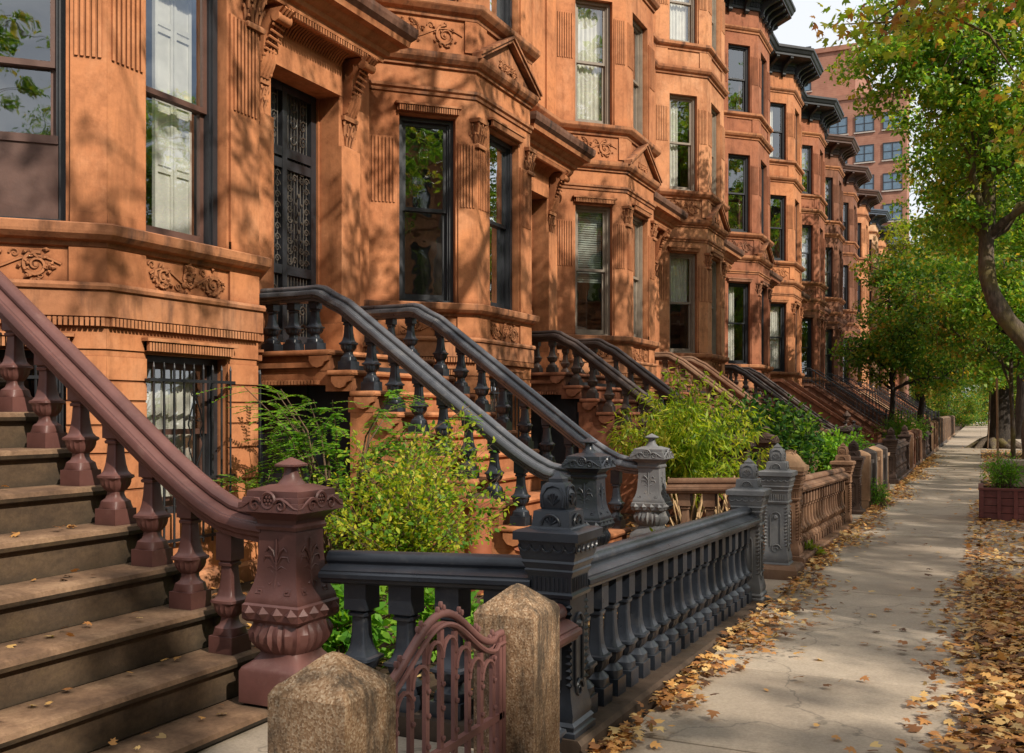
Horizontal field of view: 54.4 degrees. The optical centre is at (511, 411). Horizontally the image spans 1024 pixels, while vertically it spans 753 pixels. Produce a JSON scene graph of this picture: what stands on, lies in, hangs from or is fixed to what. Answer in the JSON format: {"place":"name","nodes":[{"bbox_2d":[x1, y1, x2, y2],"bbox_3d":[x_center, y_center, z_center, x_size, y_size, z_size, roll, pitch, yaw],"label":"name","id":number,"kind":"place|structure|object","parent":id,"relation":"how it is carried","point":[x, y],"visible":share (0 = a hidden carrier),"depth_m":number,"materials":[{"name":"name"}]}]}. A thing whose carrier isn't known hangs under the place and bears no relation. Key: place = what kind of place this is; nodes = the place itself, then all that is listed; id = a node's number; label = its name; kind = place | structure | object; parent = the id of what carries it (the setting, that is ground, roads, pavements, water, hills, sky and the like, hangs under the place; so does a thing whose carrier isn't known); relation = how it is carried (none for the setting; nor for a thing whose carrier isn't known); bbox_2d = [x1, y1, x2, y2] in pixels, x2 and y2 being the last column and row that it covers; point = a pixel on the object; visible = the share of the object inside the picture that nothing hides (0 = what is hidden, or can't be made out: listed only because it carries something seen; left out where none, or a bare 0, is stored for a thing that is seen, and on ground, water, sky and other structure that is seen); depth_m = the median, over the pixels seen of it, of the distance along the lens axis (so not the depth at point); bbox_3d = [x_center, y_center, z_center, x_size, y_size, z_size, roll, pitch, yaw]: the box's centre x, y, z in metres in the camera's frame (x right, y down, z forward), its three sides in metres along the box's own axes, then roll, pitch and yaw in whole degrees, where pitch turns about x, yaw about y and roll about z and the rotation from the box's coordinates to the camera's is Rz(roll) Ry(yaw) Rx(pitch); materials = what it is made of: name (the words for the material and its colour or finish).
{"place":"outdoors","nodes":[
{"label":"outdoors","id":0,"kind":"place"},
{"bbox_2d":[0,423,964,709],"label":"yard ground","id":1,"kind":"structure","parent":0,"point":[246,587],"depth_m":6.77,"materials":[{"name":"soil"}]},
{"bbox_2d":[0,271,343,752],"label":"stoop","id":2,"kind":"object","parent":1,"relation":"on","point":[52,476],"visible":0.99,"depth_m":4.83,"materials":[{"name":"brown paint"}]},
{"bbox_2d":[1,485,223,749],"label":"step leaves","id":3,"kind":"object","parent":2,"relation":"on","point":[113,740],"visible":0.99,"depth_m":4.37,"materials":[{"name":"orange plant"}]},
{"bbox_2d":[0,0,418,589],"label":"brownstone house","id":4,"kind":"structure","parent":1,"relation":"on","point":[183,183],"depth_m":8.41,"materials":[{"name":"stone"}]},
{"bbox_2d":[0,350,65,431],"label":"window","id":5,"kind":"structure","parent":4,"relation":"in","point":[29,356],"depth_m":7.33,"materials":[{"name":"black glass"}]},
{"bbox_2d":[0,0,65,220],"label":"window","id":6,"kind":"structure","parent":4,"relation":"in","point":[32,166],"depth_m":7.31,"materials":[{"name":"glass"}]},
{"bbox_2d":[146,355,216,512],"bbox_3d":[-2.815,0.185,8.194,0.234,1.270,0.910,0,0,25],"label":"window","id":7,"kind":"structure","parent":4,"relation":"in","point":[169,361],"depth_m":8.41,"materials":[{"name":"black paint"}]},
{"bbox_2d":[146,0,216,245],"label":"window","id":8,"kind":"structure","parent":4,"relation":"in","point":[170,92],"depth_m":8.48,"materials":[{"name":"black paint"}]},
{"bbox_2d":[271,77,315,344],"bbox_3d":[-2.524,-2.170,10.859,0.122,2.860,1.120,0,0,25],"label":"door","id":9,"kind":"structure","parent":4,"relation":"in","point":[293,111],"depth_m":11.03,"materials":[{"name":"black paint"}]},
{"bbox_2d":[196,384,482,584],"bbox_3d":[-1.353,0.625,8.005,2.208,1.724,2.175,0,0,25],"label":"feathery shrub","id":10,"kind":"object","parent":1,"relation":"on","point":[304,440],"visible":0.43,"depth_m":7.77,"materials":[{"name":"green plant"}]},
{"bbox_2d":[321,584,396,658],"bbox_3d":[-0.943,1.198,5.695,0.834,0.758,0.745,0,0,25],"label":"shrub","id":11,"kind":"object","parent":1,"relation":"on","point":[339,640],"visible":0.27,"depth_m":5.56,"materials":[{"name":"green plant"}]},
{"bbox_2d":[299,401,523,618],"bbox_3d":[-0.678,0.714,7.028,1.522,1.585,1.647,0,0,25],"label":"shrub","id":12,"kind":"object","parent":1,"relation":"on","point":[420,518],"visible":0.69,"depth_m":6.87,"materials":[{"name":"green plant"}]},
{"bbox_2d":[375,586,482,667],"bbox_3d":[-0.503,1.249,6.010,0.954,0.755,0.908,0,0,-37],"label":"shrub","id":13,"kind":"object","parent":1,"relation":"on","point":[429,602],"visible":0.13,"depth_m":5.90,"materials":[{"name":"green plant"}]},
{"bbox_2d":[257,284,673,560],"bbox_3d":[-0.636,0.153,10.114,4.093,2.793,2.260,0,0,25],"label":"stoop","id":14,"kind":"object","parent":1,"relation":"on","point":[318,372],"visible":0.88,"depth_m":9.70,"materials":[{"name":"black paint"}]},
{"bbox_2d":[258,366,437,560],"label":"basement door","id":15,"kind":"structure","parent":14,"relation":"in","point":[324,398],"depth_m":9.89,"materials":[{"name":"black paint"}]},
{"bbox_2d":[459,493,496,594],"bbox_3d":[-0.278,1.072,8.144,0.306,0.816,0.306,0,0,25],"label":"terracotta pot","id":16,"kind":"object","parent":1,"relation":"on","point":[485,548],"visible":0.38,"depth_m":8.04,"materials":[{"name":"ceramic"}]},
{"bbox_2d":[364,0,595,437],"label":"brownstone house","id":17,"kind":"structure","parent":1,"relation":"on","point":[478,155],"depth_m":13.02,"materials":[{"name":"stone"}]},
{"bbox_2d":[399,116,452,302],"bbox_3d":[-1.119,-2.545,12.679,0.730,2.350,0.190,0,0,-20],"label":"window","id":18,"kind":"structure","parent":17,"relation":"in","point":[404,121],"depth_m":12.71,"materials":[{"name":"black paint"}]},
{"bbox_2d":[489,378,510,421],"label":"window","id":19,"kind":"structure","parent":17,"relation":"in","point":[492,381],"depth_m":13.57,"materials":[{"name":"black glass"}]},
{"bbox_2d":[489,134,511,309],"bbox_3d":[-0.261,-2.545,13.568,0.190,2.350,0.910,0,0,25],"label":"window","id":20,"kind":"structure","parent":17,"relation":"in","point":[500,151],"depth_m":13.81,"materials":[{"name":"black glass"}]},
{"bbox_2d":[490,0,511,27],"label":"window","id":21,"kind":"structure","parent":17,"relation":"in","point":[502,9],"depth_m":13.90,"materials":[{"name":"black paint"}]},
{"bbox_2d":[318,458,771,752],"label":"balustrade","id":22,"kind":"object","parent":1,"relation":"on","point":[681,596],"visible":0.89,"depth_m":4.72,"materials":[{"name":"black metal"}]},
{"bbox_2d":[556,0,687,419],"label":"brownstone house","id":23,"kind":"structure","parent":1,"relation":"on","point":[619,217],"depth_m":18.13,"materials":[{"name":"stone"}]},
{"bbox_2d":[575,205,609,335],"bbox_3d":[1.409,-2.545,18.079,0.730,2.350,0.225,0,0,-20],"label":"window","id":24,"kind":"structure","parent":23,"relation":"in","point":[604,277],"depth_m":18.13,"materials":[{"name":"beige paint"}]},
{"bbox_2d":[575,0,609,124],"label":"window","id":25,"kind":"structure","parent":23,"relation":"in","point":[592,77],"depth_m":18.15,"materials":[{"name":"white fabric"}]},
{"bbox_2d":[633,215,642,338],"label":"window","id":26,"kind":"structure","parent":23,"relation":"in","point":[637,223],"depth_m":19.28,"materials":[{"name":"grey glass"}]},
{"bbox_2d":[633,20,642,134],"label":"window","id":27,"kind":"structure","parent":23,"relation":"in","point":[638,32],"depth_m":19.27,"materials":[{"name":"beige paint"}]},
{"bbox_2d":[530,330,779,516],"bbox_3d":[1.898,0.153,15.498,4.093,2.793,2.260,0,0,25],"label":"stoop","id":28,"kind":"object","parent":1,"relation":"on","point":[578,396],"visible":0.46,"depth_m":14.98,"materials":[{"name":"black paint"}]},
{"bbox_2d":[530,382,614,463],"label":"basement door","id":29,"kind":"structure","parent":28,"relation":"in","point":[568,407],"depth_m":15.20,"materials":[{"name":"black paint"}]},
{"bbox_2d":[597,358,776,523],"bbox_3d":[2.319,0.384,13.150,2.404,2.198,2.394,0,0,25],"label":"shrub","id":30,"kind":"object","parent":1,"relation":"on","point":[692,447],"visible":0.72,"depth_m":12.86,"materials":[{"name":"green plant"}]},
{"bbox_2d":[665,476,734,525],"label":"dry canes","id":31,"kind":"object","parent":1,"relation":"on","point":[698,515],"visible":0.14,"depth_m":10.86,"materials":[{"name":"plant"}]},
{"bbox_2d":[656,0,744,400],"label":"brownstone house","id":32,"kind":"structure","parent":1,"relation":"on","point":[700,255],"depth_m":23.48,"materials":[{"name":"stone"}]},
{"bbox_2d":[670,253,694,352],"bbox_3d":[3.942,-2.545,23.466,0.730,2.350,0.232,0,0,-20],"label":"window","id":33,"kind":"structure","parent":32,"relation":"in","point":[678,261],"depth_m":23.52,"materials":[{"name":"beige paint"}]},
{"bbox_2d":[670,95,694,190],"bbox_3d":[3.942,-6.300,23.466,0.730,2.240,0.233,0,0,-20],"label":"window","id":34,"kind":"structure","parent":32,"relation":"in","point":[674,99],"depth_m":23.51,"materials":[{"name":"white fabric"}]},
{"bbox_2d":[670,0,694,42],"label":"window","id":35,"kind":"structure","parent":32,"relation":"in","point":[678,8],"depth_m":23.54,"materials":[{"name":"beige paint"}]},
{"bbox_2d":[711,260,715,353],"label":"window","id":36,"kind":"structure","parent":32,"relation":"in","point":[713,266],"depth_m":24.67,"materials":[{"name":"beige paint"}]},
{"bbox_2d":[711,108,715,194],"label":"window","id":37,"kind":"structure","parent":32,"relation":"in","point":[713,112],"depth_m":24.67,"materials":[{"name":"grey glass"}]},
{"bbox_2d":[653,352,830,473],"bbox_3d":[4.432,0.153,20.881,4.093,2.793,2.260,0,0,25],"label":"stoop","id":38,"kind":"object","parent":1,"relation":"on","point":[685,363],"visible":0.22,"depth_m":20.46,"materials":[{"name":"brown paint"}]},
{"bbox_2d":[724,0,795,399],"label":"brownstone house","id":39,"kind":"structure","parent":1,"relation":"on","point":[752,279],"depth_m":28.87,"materials":[{"name":"stone"}]},
{"bbox_2d":[728,283,747,363],"bbox_3d":[6.476,-2.545,28.849,0.730,2.350,0.233,0,0,-20],"label":"window","id":40,"kind":"structure","parent":39,"relation":"in","point":[731,286],"depth_m":28.90,"materials":[{"name":"black paint"}]},
{"bbox_2d":[728,154,747,232],"bbox_3d":[6.476,-6.300,28.847,0.730,2.240,0.228,0,0,-20],"label":"window","id":41,"kind":"structure","parent":39,"relation":"in","point":[743,200],"depth_m":28.88,"materials":[{"name":"black paint"}]},
{"bbox_2d":[728,44,747,111],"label":"window","id":42,"kind":"structure","parent":39,"relation":"in","point":[743,87],"depth_m":28.88,"materials":[{"name":"black paint"}]},
{"bbox_2d":[666,443,855,566],"bbox_3d":[3.066,1.071,11.621,1.350,1.419,4.420,0,0,25],"label":"balustrade","id":43,"kind":"object","parent":1,"relation":"on","point":[821,509],"visible":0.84,"depth_m":10.27,"materials":[{"name":"brown stone"}]},
{"bbox_2d":[702,388,832,473],"bbox_3d":[4.640,0.535,18.388,2.588,1.969,2.460,0,0,25],"label":"shrub","id":44,"kind":"object","parent":1,"relation":"on","point":[781,426],"visible":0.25,"depth_m":17.93,"materials":[{"name":"green plant"}]},
{"bbox_2d":[724,364,861,441],"bbox_3d":[6.966,0.153,26.264,4.093,2.793,2.260,0,0,25],"label":"stoop","id":45,"kind":"object","parent":1,"relation":"on","point":[759,381],"visible":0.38,"depth_m":25.84,"materials":[{"name":"black paint"}]},
{"bbox_2d":[769,43,823,386],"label":"brownstone house","id":46,"kind":"structure","parent":1,"relation":"on","point":[794,70],"depth_m":34.25,"materials":[{"name":"stone"}]},
{"bbox_2d":[769,103,784,159],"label":"window","id":47,"kind":"structure","parent":46,"relation":"in","point":[782,106],"depth_m":34.27,"materials":[{"name":"black paint"}]},
{"bbox_2d":[770,303,784,371],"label":"window","id":48,"kind":"structure","parent":46,"relation":"in","point":[774,307],"depth_m":34.31,"materials":[{"name":"black paint"}]},
{"bbox_2d":[770,195,784,260],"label":"window","id":49,"kind":"structure","parent":46,"relation":"in","point":[782,198],"depth_m":34.27,"materials":[{"name":"black paint"}]},
{"bbox_2d":[802,368,888,442],"bbox_3d":[11.996,-0.059,37.049,4.010,3.119,2.260,0,0,25],"label":"stoop","id":50,"kind":"object","parent":46,"relation":"on","point":[842,406],"visible":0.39,"depth_m":36.21,"materials":[{"name":"brown stone"}]},
{"bbox_2d":[801,95,843,387],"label":"brownstone house","id":51,"kind":"structure","parent":1,"relation":"on","point":[820,115],"depth_m":39.63,"materials":[{"name":"stone"}]},
{"bbox_2d":[802,318,810,376],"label":"window","id":52,"kind":"structure","parent":51,"relation":"in","point":[808,320],"depth_m":39.65,"materials":[{"name":"black glass"}]},
{"bbox_2d":[802,225,810,280],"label":"window","id":53,"kind":"structure","parent":51,"relation":"in","point":[804,227],"depth_m":39.70,"materials":[{"name":"black paint"}]},
{"bbox_2d":[802,145,810,193],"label":"window","id":54,"kind":"structure","parent":51,"relation":"in","point":[808,148],"depth_m":39.66,"materials":[{"name":"black paint"}]},
{"bbox_2d":[825,374,902,425],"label":"stoop","id":55,"kind":"object","parent":51,"relation":"on","point":[843,394],"visible":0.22,"depth_m":41.67,"materials":[{"name":"brown stone"}]},
{"bbox_2d":[770,379,879,442],"bbox_3d":[9.462,0.230,31.665,4.010,2.540,2.260,0,0,25],"label":"stoop","id":56,"kind":"object","parent":1,"relation":"on","point":[804,395],"visible":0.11,"depth_m":30.83,"materials":[{"name":"brown stone"}]},
{"bbox_2d":[825,134,859,389],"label":"brownstone house","id":57,"kind":"structure","parent":1,"relation":"on","point":[840,150],"depth_m":45.00,"materials":[{"name":"stone"}]},
{"bbox_2d":[825,330,831,380],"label":"window","id":58,"kind":"structure","parent":57,"relation":"in","point":[829,355],"depth_m":45.05,"materials":[{"name":"glass"}]},
{"bbox_2d":[825,247,831,296],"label":"window","id":59,"kind":"structure","parent":57,"relation":"in","point":[829,272],"depth_m":45.05,"materials":[{"name":"glass"}]},
{"bbox_2d":[825,177,831,219],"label":"window","id":60,"kind":"structure","parent":57,"relation":"in","point":[829,198],"depth_m":45.05,"materials":[{"name":"grey glass"}]},
{"bbox_2d":[843,378,911,429],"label":"stoop","id":61,"kind":"object","parent":57,"relation":"on","point":[866,399],"visible":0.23,"depth_m":47.16,"materials":[{"name":"brown stone"}]},
{"bbox_2d":[804,43,910,399],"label":"apartment building","id":62,"kind":"structure","parent":1,"relation":"on","point":[879,146],"depth_m":98.32,"materials":[{"name":"brick"}]},
{"bbox_2d":[829,117,848,134],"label":"window","id":63,"kind":"structure","parent":62,"relation":"in","point":[841,128],"depth_m":99.42,"materials":[{"name":"blue glass"}]},
{"bbox_2d":[854,144,874,164],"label":"window","id":64,"kind":"structure","parent":62,"relation":"in","point":[866,153],"depth_m":98.43,"materials":[{"name":"blue glass"}]},
{"bbox_2d":[854,114,874,133],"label":"window","id":65,"kind":"structure","parent":62,"relation":"in","point":[866,124],"depth_m":98.43,"materials":[{"name":"blue glass"}]},
{"bbox_2d":[882,141,901,161],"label":"window","id":66,"kind":"structure","parent":62,"relation":"in","point":[890,149],"depth_m":97.42,"materials":[{"name":"blue glass"}]},
{"bbox_2d":[882,172,902,191],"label":"window","id":67,"kind":"structure","parent":62,"relation":"in","point":[889,185],"depth_m":97.42,"materials":[{"name":"blue glass"}]},
{"bbox_2d":[843,164,872,390],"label":"brownstone house","id":68,"kind":"structure","parent":1,"relation":"on","point":[856,178],"depth_m":50.37,"materials":[{"name":"stone"}]},
{"bbox_2d":[857,381,917,428],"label":"stoop","id":69,"kind":"object","parent":68,"relation":"on","point":[883,394],"visible":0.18,"depth_m":52.55,"materials":[{"name":"brown stone"}]},
{"bbox_2d":[857,188,882,392],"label":"brownstone house","id":70,"kind":"structure","parent":1,"relation":"on","point":[869,199],"depth_m":55.75,"materials":[{"name":"stone"}]},
{"bbox_2d":[830,425,911,483],"bbox_3d":[8.147,0.995,22.415,1.350,1.370,4.400,0,0,25],"label":"balustrade","id":71,"kind":"object","parent":1,"relation":"on","point":[899,468],"visible":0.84,"depth_m":21.09,"materials":[{"name":"brown stone"}]},
{"bbox_2d":[869,208,890,394],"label":"brownstone house","id":72,"kind":"structure","parent":1,"relation":"on","point":[878,217],"depth_m":61.13,"materials":[{"name":"stone"}]},
{"bbox_2d":[878,225,897,394],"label":"brownstone house","id":73,"kind":"structure","parent":1,"relation":"on","point":[882,245],"depth_m":66.48,"materials":[{"name":"stone"}]},
{"bbox_2d":[881,419,932,458],"bbox_3d":[13.215,0.935,33.181,1.350,1.370,4.400,0,0,25],"label":"balustrade","id":74,"kind":"object","parent":1,"relation":"on","point":[927,451],"visible":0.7,"depth_m":32.80,"materials":[{"name":"brown stone"}]},
{"bbox_2d":[828,248,988,429],"bbox_3d":[12.473,-1.772,31.174,4.266,6.748,4.581,0,0,-15],"label":"yard tree","id":75,"kind":"object","parent":1,"relation":"on","point":[897,350],"visible":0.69,"depth_m":30.87,"materials":[{"name":"green plant"}]},
{"bbox_2d":[877,263,1017,426],"bbox_3d":[17.220,-2.224,39.351,5.712,7.670,5.692,0,0,-6],"label":"yard tree","id":76,"kind":"object","parent":1,"relation":"on","point":[922,399],"visible":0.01,"depth_m":39.03,"materials":[{"name":"green plant"}]},
{"bbox_2d":[88,430,960,752],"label":"stoop path","id":77,"kind":"structure","parent":0,"point":[252,740],"depth_m":4.44,"materials":[{"name":"concrete"}]},
{"bbox_2d":[268,651,395,752],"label":"gate pier","id":78,"kind":"structure","parent":77,"relation":"on","point":[334,702],"depth_m":2.67,"materials":[{"name":"stone"}]},
{"bbox_2d":[390,601,506,752],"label":"iron gate","id":79,"kind":"structure","parent":77,"relation":"on","point":[427,630],"depth_m":3.38,"materials":[{"name":"brown metal"}]},
{"bbox_2d":[474,583,559,752],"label":"gate pier","id":80,"kind":"structure","parent":77,"relation":"on","point":[526,619],"depth_m":3.74,"materials":[{"name":"stone"}]},
{"bbox_2d":[557,603,581,752],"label":"rail stub","id":81,"kind":"object","parent":77,"relation":"on","point":[570,631],"visible":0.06,"depth_m":4.09,"materials":[{"name":"purple paint"}]},
{"bbox_2d":[759,443,803,581],"bbox_3d":[2.371,0.965,8.887,0.400,1.370,0.400,0,0,25],"label":"gate post","id":82,"kind":"object","parent":77,"relation":"on","point":[777,475],"visible":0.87,"depth_m":8.79,"materials":[{"name":"grey metal"}]},
{"bbox_2d":[815,424,874,471],"bbox_3d":[6.592,0.931,20.317,1.555,1.411,1.512,0,0,25],"label":"shrub","id":83,"kind":"object","parent":77,"relation":"on","point":[833,440],"visible":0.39,"depth_m":20.18,"materials":[{"name":"green plant"}]},
{"bbox_2d":[848,440,865,514],"bbox_3d":[4.929,1.085,14.369,0.320,1.370,0.320,0,0,25],"label":"gate post","id":84,"kind":"object","parent":77,"relation":"on","point":[859,459],"visible":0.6,"depth_m":14.27,"materials":[{"name":"brown stone"}]},
{"bbox_2d":[859,444,889,509],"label":"block wall","id":85,"kind":"structure","parent":77,"relation":"on","point":[875,465],"depth_m":15.96,"materials":[{"name":"beige stone"}]},
{"bbox_2d":[873,405,934,439],"bbox_3d":[12.061,0.549,30.720,1.847,1.605,1.945,0,0,25],"label":"shrub","id":86,"kind":"object","parent":77,"relation":"on","point":[897,428],"visible":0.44,"depth_m":30.65,"materials":[{"name":"green plant"}]},
{"bbox_2d":[908,428,922,470],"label":"block wall","id":87,"kind":"structure","parent":77,"relation":"on","point":[915,454],"depth_m":25.82,"materials":[{"name":"brown stone"}]},
{"bbox_2d":[932,416,946,447],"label":"block wall","id":88,"kind":"structure","parent":77,"relation":"on","point":[942,430],"depth_m":43.81,"materials":[{"name":"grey stone"}]},
{"bbox_2d":[618,423,1023,752],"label":"sidewalk","id":89,"kind":"structure","parent":0,"point":[785,712],"depth_m":6.17,"materials":[{"name":"concrete"}]},
{"bbox_2d":[585,445,1021,752],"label":"leaf drift","id":90,"kind":"object","parent":89,"relation":"on","point":[688,685],"visible":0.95,"depth_m":6.43,"materials":[{"name":"brown plant"}]},
{"bbox_2d":[870,478,892,509],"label":"shrub","id":91,"kind":"object","parent":89,"relation":"on","point":[877,497],"visible":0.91,"depth_m":15.22,"materials":[{"name":"green plant"}]},
{"bbox_2d":[809,0,1023,164],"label":"street tree","id":92,"kind":"object","parent":89,"relation":"on","point":[953,19],"visible":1,"depth_m":9.31,"materials":[{"name":"green plant"}]},
{"bbox_2d":[875,203,1014,286],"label":"street tree","id":93,"kind":"object","parent":89,"relation":"on","point":[904,228],"visible":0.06,"depth_m":59.83,"materials":[{"name":"green plant"}]},
{"bbox_2d":[874,127,1023,448],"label":"street tree","id":94,"kind":"object","parent":89,"relation":"on","point":[1004,412],"visible":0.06,"depth_m":40.94,"materials":[{"name":"green plant"}]},
{"bbox_2d":[878,33,1023,457],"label":"street tree","id":95,"kind":"object","parent":89,"relation":"on","point":[960,264],"visible":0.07,"depth_m":34.14,"materials":[{"name":"green plant"}]},
{"bbox_2d":[889,252,1023,458],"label":"street tree","id":96,"kind":"object","parent":89,"relation":"on","point":[975,342],"visible":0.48,"depth_m":27.58,"materials":[{"name":"green plant"}]},
{"bbox_2d":[929,153,1023,341],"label":"street tree","id":97,"kind":"object","parent":89,"relation":"on","point":[971,290],"visible":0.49,"depth_m":24.05,"materials":[{"name":"green plant"}]},
{"bbox_2d":[939,179,1023,438],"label":"street tree","id":98,"kind":"object","parent":89,"relation":"on","point":[1019,406],"visible":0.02,"depth_m":55.00,"materials":[{"name":"green plant"}]},
{"bbox_2d":[965,436,1021,448],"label":"root mound","id":99,"kind":"object","parent":89,"relation":"on","point":[980,443],"visible":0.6,"depth_m":40.78,"materials":[{"name":"brown plant"}]},
{"bbox_2d":[978,483,1023,521],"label":"planter box","id":100,"kind":"object","parent":89,"relation":"on","point":[1005,504],"visible":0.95,"depth_m":13.68,"materials":[{"name":"red wood"}]},
{"bbox_2d":[980,451,1023,488],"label":"shrub","id":101,"kind":"object","parent":100,"relation":"in","point":[1007,477],"visible":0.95,"depth_m":14.02,"materials":[{"name":"green plant"}]},
{"bbox_2d":[773,0,1022,409],"label":"sky","id":102,"kind":"structure","parent":0,"point":[796,31],"materials":[{"name":"white"}]},
{"bbox_2d":[980,452,1023,752],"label":"sidewalk bed","id":103,"kind":"object","parent":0,"point":[1021,743],"depth_m":5.77,"materials":[{"name":"soil"}]},
{"bbox_2d":[824,0,1023,458],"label":"street tree","id":104,"kind":"object","parent":103,"relation":"on","point":[941,92],"visible":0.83,"depth_m":19.09,"materials":[{"name":"green plant"}]},
{"bbox_2d":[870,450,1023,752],"bbox_3d":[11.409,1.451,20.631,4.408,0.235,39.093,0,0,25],"label":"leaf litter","id":105,"kind":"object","parent":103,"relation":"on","point":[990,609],"visible":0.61,"depth_m":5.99,"materials":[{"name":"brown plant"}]},
{"label":"ground","id":106,"kind":"structure","parent":0,"visible":0},
{"bbox_2d":[909,378,988,426],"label":"street tree","id":107,"kind":"object","parent":106,"relation":"on","point":[944,409],"visible":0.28,"depth_m":106.06,"materials":[{"name":"green plant"}]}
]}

